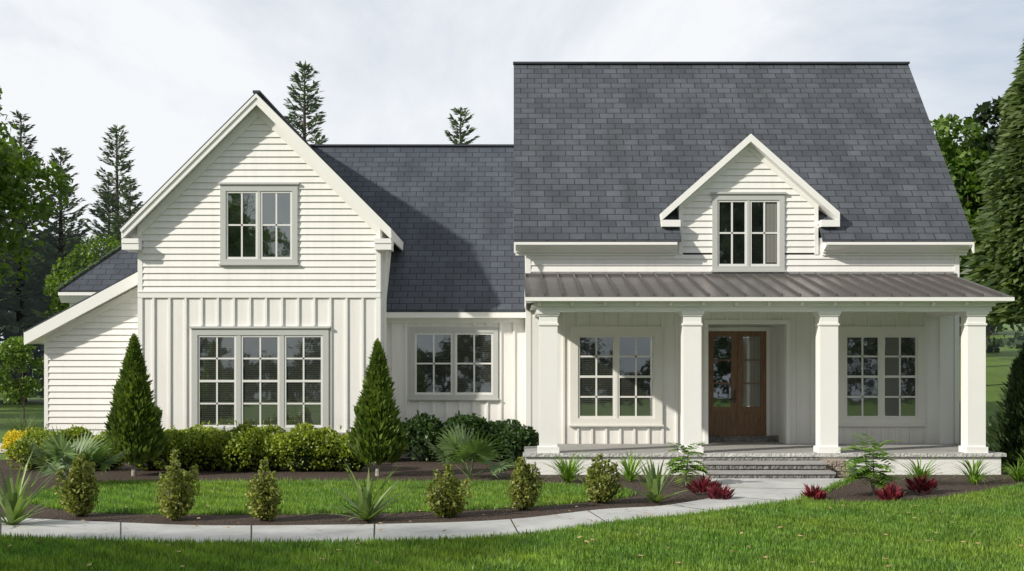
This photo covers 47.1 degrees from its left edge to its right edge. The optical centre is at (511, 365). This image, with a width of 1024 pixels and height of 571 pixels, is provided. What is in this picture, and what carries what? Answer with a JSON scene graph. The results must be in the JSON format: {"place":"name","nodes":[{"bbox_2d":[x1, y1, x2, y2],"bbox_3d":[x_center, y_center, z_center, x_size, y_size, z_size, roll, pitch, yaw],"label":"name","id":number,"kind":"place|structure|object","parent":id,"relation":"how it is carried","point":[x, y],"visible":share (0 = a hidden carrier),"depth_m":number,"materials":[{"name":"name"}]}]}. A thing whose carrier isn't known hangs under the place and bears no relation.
{"place":"outdoors","nodes":[
{"label":"outdoors","id":0,"kind":"place"},
{"bbox_2d":[1,413,42,433],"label":"shrub","id":1,"kind":"object","parent":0,"point":[22,426],"depth_m":37.79,"materials":[{"name":"green plant"}]},
{"bbox_2d":[25,477,639,514],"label":"lawn island","id":2,"kind":"structure","parent":0,"point":[304,491],"depth_m":22.04,"materials":[{"name":"green plant"}]},
{"bbox_2d":[0,458,710,524],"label":"mulch bed","id":3,"kind":"object","parent":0,"point":[405,468],"visible":0.42,"depth_m":22.30,"materials":[{"name":"brown soil"}]},
{"bbox_2d":[0,427,32,460],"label":"golden shrub","id":4,"kind":"object","parent":3,"relation":"on","point":[12,437],"visible":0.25,"depth_m":30.38,"materials":[{"name":"yellow plant"}]},
{"bbox_2d":[5,423,50,470],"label":"boxwood shrub","id":5,"kind":"object","parent":3,"relation":"on","point":[19,448],"visible":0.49,"depth_m":27.62,"materials":[{"name":"green plant"}]},
{"bbox_2d":[0,451,64,524],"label":"yucca plant","id":6,"kind":"object","parent":3,"relation":"on","point":[11,501],"visible":1,"depth_m":18.08,"materials":[{"name":"green plant"}]},
{"bbox_2d":[39,423,93,470],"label":"boxwood shrub","id":7,"kind":"object","parent":3,"relation":"on","point":[73,432],"visible":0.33,"depth_m":27.61,"materials":[{"name":"green plant"}]},
{"bbox_2d":[24,426,127,484],"bbox_3d":[-8.951,1.834,24.292,2.130,1.289,1.917,0,0,0],"label":"fan palm","id":8,"kind":"object","parent":3,"relation":"on","point":[56,448],"visible":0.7,"depth_m":24.11,"materials":[{"name":"green plant"}]},
{"bbox_2d":[54,453,99,516],"bbox_3d":[-7.139,1.974,19.339,0.745,1.065,0.544,0,0,-43],"label":"upright shrub","id":9,"kind":"object","parent":3,"relation":"on","point":[78,498],"visible":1,"depth_m":19.25,"materials":[{"name":"green plant"}]},
{"bbox_2d":[88,429,125,469],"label":"boxwood shrub","id":10,"kind":"object","parent":3,"relation":"on","point":[116,466],"visible":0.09,"depth_m":27.78,"materials":[{"name":"green plant"}]},
{"bbox_2d":[100,332,171,475],"bbox_3d":[-8.480,0.872,26.432,1.495,3.256,1.535,0,0,0],"label":"arborvitae tree","id":11,"kind":"object","parent":3,"relation":"on","point":[133,423],"visible":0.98,"depth_m":26.18,"materials":[{"name":"green plant"}]},
{"bbox_2d":[124,430,164,470],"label":"boxwood shrub","id":12,"kind":"object","parent":3,"relation":"on","point":[149,466],"visible":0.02,"depth_m":27.66,"materials":[{"name":"green plant"}]},
{"bbox_2d":[154,448,199,520],"bbox_3d":[-5.407,1.918,18.919,0.745,1.180,0.814,0,0,0],"label":"upright shrub","id":13,"kind":"object","parent":3,"relation":"on","point":[175,494],"visible":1,"depth_m":18.79,"materials":[{"name":"green plant"}]},
{"bbox_2d":[153,426,205,470],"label":"boxwood shrub","id":14,"kind":"object","parent":3,"relation":"on","point":[185,441],"visible":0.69,"depth_m":27.32,"materials":[{"name":"green plant"}]},
{"bbox_2d":[192,421,226,468],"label":"boxwood shrub","id":15,"kind":"object","parent":3,"relation":"on","point":[198,426],"visible":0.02,"depth_m":28.54,"materials":[{"name":"green plant"}]},
{"bbox_2d":[194,426,226,470],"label":"boxwood shrub","id":16,"kind":"object","parent":3,"relation":"on","point":[206,463],"visible":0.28,"depth_m":27.55,"materials":[{"name":"green plant"}]},
{"bbox_2d":[202,420,266,471],"bbox_3d":[-6.479,1.899,27.659,1.461,1.220,1.373,0,0,31],"label":"boxwood shrub","id":17,"kind":"object","parent":3,"relation":"on","point":[238,440],"visible":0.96,"depth_m":27.32,"materials":[{"name":"green plant"}]},
{"bbox_2d":[243,457,283,520],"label":"upright shrub","id":18,"kind":"object","parent":3,"relation":"on","point":[263,493],"visible":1,"depth_m":18.66,"materials":[{"name":"green plant"}]},
{"bbox_2d":[245,427,290,470],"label":"boxwood shrub","id":19,"kind":"object","parent":3,"relation":"on","point":[267,451],"visible":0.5,"depth_m":27.41,"materials":[{"name":"green plant"}]},
{"bbox_2d":[255,419,285,468],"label":"boxwood shrub","id":20,"kind":"object","parent":3,"relation":"on","point":[270,427],"visible":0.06,"depth_m":28.47,"materials":[{"name":"green plant"}]},
{"bbox_2d":[269,422,324,471],"bbox_3d":[-5.018,1.916,27.663,1.415,1.168,1.331,0,0,0],"label":"boxwood shrub","id":21,"kind":"object","parent":3,"relation":"on","point":[299,438],"visible":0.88,"depth_m":27.34,"materials":[{"name":"green plant"}]},
{"bbox_2d":[307,425,345,470],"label":"boxwood shrub","id":22,"kind":"object","parent":3,"relation":"on","point":[325,449],"visible":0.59,"depth_m":27.40,"materials":[{"name":"green plant"}]},
{"bbox_2d":[316,425,340,468],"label":"boxwood shrub","id":23,"kind":"object","parent":3,"relation":"on","point":[326,430],"visible":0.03,"depth_m":28.46,"materials":[{"name":"green plant"}]},
{"bbox_2d":[332,430,370,471],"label":"boxwood shrub","id":24,"kind":"object","parent":3,"relation":"on","point":[347,456],"visible":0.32,"depth_m":27.34,"materials":[{"name":"green plant"}]},
{"bbox_2d":[303,463,413,520],"bbox_3d":[-2.472,1.979,18.852,1.827,1.002,1.801,0,0,32],"label":"yucca plant","id":25,"kind":"object","parent":3,"relation":"on","point":[368,510],"visible":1,"depth_m":18.70,"materials":[{"name":"green plant"}]},
{"bbox_2d":[346,338,408,475],"bbox_3d":[-3.024,0.934,26.450,1.418,3.133,1.426,0,0,0],"label":"arborvitae tree","id":26,"kind":"object","parent":3,"relation":"on","point":[377,434],"visible":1,"depth_m":26.16,"materials":[{"name":"green plant"}]},
{"bbox_2d":[402,410,448,461],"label":"laurel shrub","id":27,"kind":"object","parent":3,"relation":"on","point":[426,426],"visible":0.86,"depth_m":30.21,"materials":[{"name":"green plant"}]},
{"bbox_2d":[423,463,471,516],"bbox_3d":[-1.085,2.058,19.320,0.728,0.902,0.738,0,0,-29],"label":"upright shrub","id":28,"kind":"object","parent":3,"relation":"on","point":[447,497],"visible":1,"depth_m":19.22,"materials":[{"name":"green plant"}]},
{"bbox_2d":[441,411,487,461],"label":"laurel shrub","id":29,"kind":"object","parent":3,"relation":"on","point":[472,423],"visible":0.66,"depth_m":30.28,"materials":[{"name":"green plant"}]},
{"bbox_2d":[422,421,525,478],"bbox_3d":[-0.843,1.857,25.657,2.372,1.242,1.982,0,0,0],"label":"fan palm","id":30,"kind":"object","parent":3,"relation":"on","point":[457,447],"visible":0.99,"depth_m":25.42,"materials":[{"name":"green plant"}]},
{"bbox_2d":[481,418,520,461],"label":"laurel shrub","id":31,"kind":"object","parent":3,"relation":"on","point":[496,427],"visible":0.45,"depth_m":30.24,"materials":[{"name":"green plant"}]},
{"bbox_2d":[497,424,538,463],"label":"laurel shrub","id":32,"kind":"object","parent":3,"relation":"on","point":[517,439],"visible":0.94,"depth_m":29.10,"materials":[{"name":"green plant"}]},
{"bbox_2d":[506,456,542,509],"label":"upright shrub","id":33,"kind":"object","parent":3,"relation":"on","point":[524,485],"visible":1,"depth_m":20.12,"materials":[{"name":"green plant"}]},
{"bbox_2d":[537,451,593,482],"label":"daylily plant","id":34,"kind":"object","parent":3,"relation":"on","point":[567,473],"visible":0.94,"depth_m":24.87,"materials":[{"name":"green plant"}]},
{"bbox_2d":[584,452,623,502],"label":"upright shrub","id":35,"kind":"object","parent":3,"relation":"on","point":[601,485],"visible":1,"depth_m":21.15,"materials":[{"name":"green plant"}]},
{"bbox_2d":[614,452,663,481],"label":"daylily plant","id":36,"kind":"object","parent":3,"relation":"on","point":[629,475],"visible":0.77,"depth_m":25.20,"materials":[{"name":"green plant"}]},
{"bbox_2d":[614,454,686,502],"bbox_3d":[2.413,1.986,21.255,1.729,0.987,1.812,0,0,24],"label":"yucca plant","id":37,"kind":"object","parent":3,"relation":"on","point":[653,485],"visible":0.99,"depth_m":21.14,"materials":[{"name":"green plant"}]},
{"bbox_2d":[663,441,708,486],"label":"shrub","id":38,"kind":"object","parent":3,"relation":"on","point":[678,468],"visible":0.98,"depth_m":24.16,"materials":[{"name":"green plant"}]},
{"bbox_2d":[686,473,721,493],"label":"burgundy plant","id":39,"kind":"object","parent":3,"relation":"on","point":[702,485],"visible":0.76,"depth_m":22.38,"materials":[{"name":"red plant"}]},
{"bbox_2d":[705,484,734,499],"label":"burgundy plant","id":40,"kind":"object","parent":3,"relation":"on","point":[716,492],"visible":0.95,"depth_m":21.69,"materials":[{"name":"red plant"}]},
{"bbox_2d":[0,478,842,544],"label":"walkway","id":41,"kind":"structure","parent":0,"point":[747,490],"depth_m":17.98,"materials":[{"name":"concrete"}]},
{"bbox_2d":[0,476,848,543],"bbox_3d":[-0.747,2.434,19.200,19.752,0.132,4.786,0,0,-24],"label":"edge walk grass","id":42,"kind":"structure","parent":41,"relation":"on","point":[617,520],"depth_m":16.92,"materials":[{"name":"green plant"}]},
{"bbox_2d":[0,369,1022,570],"bbox_3d":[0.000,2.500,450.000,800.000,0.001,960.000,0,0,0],"label":"lawn","id":43,"kind":"structure","parent":0,"point":[33,405],"depth_m":59.76,"materials":[{"name":"green plant"}]},
{"bbox_2d":[0,206,41,327],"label":"pine tree","id":44,"kind":"object","parent":43,"relation":"on","point":[24,321],"visible":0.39,"depth_m":78.01,"materials":[{"name":"green plant"}]},
{"bbox_2d":[0,336,43,422],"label":"deciduous tree","id":45,"kind":"object","parent":43,"relation":"on","point":[16,355],"visible":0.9,"depth_m":39.87,"materials":[{"name":"green plant"}]},
{"bbox_2d":[0,323,43,401],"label":"thicket","id":46,"kind":"object","parent":43,"relation":"on","point":[8,331],"visible":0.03,"depth_m":75.93,"materials":[{"name":"green plant"}]},
{"bbox_2d":[0,110,66,401],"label":"pine tree","id":47,"kind":"object","parent":43,"relation":"on","point":[35,289],"visible":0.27,"depth_m":79.62,"materials":[{"name":"green plant"}]},
{"bbox_2d":[0,88,74,285],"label":"deciduous tree","id":48,"kind":"object","parent":43,"relation":"on","point":[11,193],"visible":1,"depth_m":51.27,"materials":[{"name":"green plant"}]},
{"bbox_2d":[0,234,83,384],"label":"woodland tree","id":49,"kind":"object","parent":43,"relation":"on","point":[9,312],"visible":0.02,"depth_m":95.43,"materials":[{"name":"green plant"}]},
{"bbox_2d":[5,147,96,344],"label":"pine tree","id":50,"kind":"object","parent":43,"relation":"on","point":[61,232],"visible":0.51,"depth_m":79.36,"materials":[{"name":"green plant"}]},
{"bbox_2d":[0,230,104,325],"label":"woodland tree","id":51,"kind":"object","parent":43,"relation":"on","point":[42,258],"visible":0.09,"depth_m":83.48,"materials":[{"name":"green plant"}]},
{"bbox_2d":[43,233,121,317],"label":"deciduous tree","id":52,"kind":"object","parent":43,"relation":"on","point":[52,281],"visible":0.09,"depth_m":47.97,"materials":[{"name":"green plant"}]},
{"bbox_2d":[69,125,142,274],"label":"pine tree","id":53,"kind":"object","parent":43,"relation":"on","point":[107,198],"visible":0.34,"depth_m":79.60,"materials":[{"name":"green plant"}]},
{"bbox_2d":[90,179,123,258],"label":"pine tree","id":54,"kind":"object","parent":43,"relation":"on","point":[100,205],"visible":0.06,"depth_m":83.67,"materials":[{"name":"green plant"}]},
{"bbox_2d":[102,176,142,254],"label":"pine tree","id":55,"kind":"object","parent":43,"relation":"on","point":[129,199],"visible":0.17,"depth_m":76.68,"materials":[{"name":"green plant"}]},
{"bbox_2d":[282,60,327,143],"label":"pine tree","id":56,"kind":"object","parent":43,"relation":"on","point":[305,103],"visible":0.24,"depth_m":79.56,"materials":[{"name":"green plant"}]},
{"bbox_2d":[445,107,479,143],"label":"pine tree","id":57,"kind":"object","parent":43,"relation":"on","point":[455,123],"visible":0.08,"depth_m":79.69,"materials":[{"name":"green plant"}]},
{"bbox_2d":[0,499,1023,570],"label":"lawn blades","id":58,"kind":"object","parent":43,"relation":"on","point":[906,548],"visible":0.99,"depth_m":15.76,"materials":[{"name":"green plant"}]},
{"bbox_2d":[9,501,1022,566],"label":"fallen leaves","id":59,"kind":"object","parent":43,"relation":"on","point":[577,537],"visible":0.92,"depth_m":16.79,"materials":[{"name":"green plant"}]},
{"bbox_2d":[24,62,1014,477],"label":"house","id":60,"kind":"structure","parent":43,"relation":"on","point":[746,268],"depth_m":29.99,"materials":[{"name":"white wood"}]},
{"bbox_2d":[781,479,1023,504],"bbox_3d":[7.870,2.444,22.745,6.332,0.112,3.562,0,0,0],"label":"lawn","id":61,"kind":"structure","parent":43,"relation":"on","point":[1013,494],"depth_m":21.68,"materials":[{"name":"green plant"}]},
{"bbox_2d":[814,469,1023,502],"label":"mulch bed","id":62,"kind":"object","parent":43,"relation":"on","point":[950,485],"visible":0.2,"depth_m":23.94,"materials":[{"name":"brown soil"}]},
{"bbox_2d":[800,483,828,499],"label":"burgundy plant","id":63,"kind":"object","parent":62,"relation":"on","point":[818,493],"visible":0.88,"depth_m":21.80,"materials":[{"name":"red plant"}]},
{"bbox_2d":[838,431,902,495],"bbox_3d":[6.849,1.904,22.483,1.324,1.233,1.256,0,0,0],"label":"shrub","id":64,"kind":"object","parent":62,"relation":"on","point":[864,470],"visible":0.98,"depth_m":22.36,"materials":[{"name":"green plant"}]},
{"bbox_2d":[873,480,905,501],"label":"burgundy plant","id":65,"kind":"object","parent":62,"relation":"on","point":[889,492],"visible":0.97,"depth_m":21.50,"materials":[{"name":"red plant"}]},
{"bbox_2d":[903,470,938,493],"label":"burgundy plant","id":66,"kind":"object","parent":62,"relation":"on","point":[924,484],"visible":1,"depth_m":22.81,"materials":[{"name":"red plant"}]},
{"bbox_2d":[891,453,957,481],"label":"ornamental grass","id":67,"kind":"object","parent":62,"relation":"on","point":[919,471],"depth_m":24.52,"materials":[{"name":"green plant"}]},
{"bbox_2d":[940,455,1009,483],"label":"ornamental grass","id":68,"kind":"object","parent":62,"relation":"on","point":[974,477],"depth_m":24.67,"materials":[{"name":"green plant"}]},
{"bbox_2d":[986,342,1023,468],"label":"yew shrub","id":69,"kind":"object","parent":62,"relation":"on","point":[1005,431],"visible":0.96,"depth_m":27.91,"materials":[{"name":"green plant"}]},
{"bbox_2d":[990,458,1023,480],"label":"ornamental grass","id":70,"kind":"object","parent":62,"relation":"on","point":[1017,473],"depth_m":25.19,"materials":[{"name":"green plant"}]},
{"bbox_2d":[959,323,1003,334],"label":"woodland tree","id":71,"kind":"object","parent":43,"relation":"on","point":[988,329],"depth_m":99.35,"materials":[{"name":"green plant"}]},
{"bbox_2d":[959,317,1008,347],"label":"woodland tree","id":72,"kind":"object","parent":43,"relation":"on","point":[993,326],"visible":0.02,"depth_m":69.83,"materials":[{"name":"green plant"}]},
{"bbox_2d":[0,0,1023,363],"label":"sky","id":73,"kind":"structure","parent":0,"point":[172,73],"materials":[{"name":"white"}]},
{"bbox_2d":[959,320,1023,471],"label":"ground slope","id":74,"kind":"structure","parent":0,"point":[998,365],"depth_m":60.61,"materials":[{"name":"green plant"}]},
{"bbox_2d":[930,113,990,278],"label":"deciduous tree","id":75,"kind":"object","parent":74,"relation":"on","point":[963,165],"visible":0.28,"depth_m":48.76,"materials":[{"name":"green plant"}]},
{"bbox_2d":[959,95,1003,156],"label":"woodland tree","id":76,"kind":"object","parent":74,"relation":"on","point":[985,116],"visible":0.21,"depth_m":53.21,"materials":[{"name":"green plant"}]},
{"bbox_2d":[959,39,1023,324],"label":"spruce tree","id":77,"kind":"object","parent":74,"relation":"on","point":[1000,233],"visible":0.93,"depth_m":45.32,"materials":[{"name":"green plant"}]},
{"bbox_2d":[986,323,1023,352],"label":"thicket","id":78,"kind":"object","parent":74,"relation":"on","point":[996,349],"visible":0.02,"depth_m":80.08,"materials":[{"name":"green plant"}]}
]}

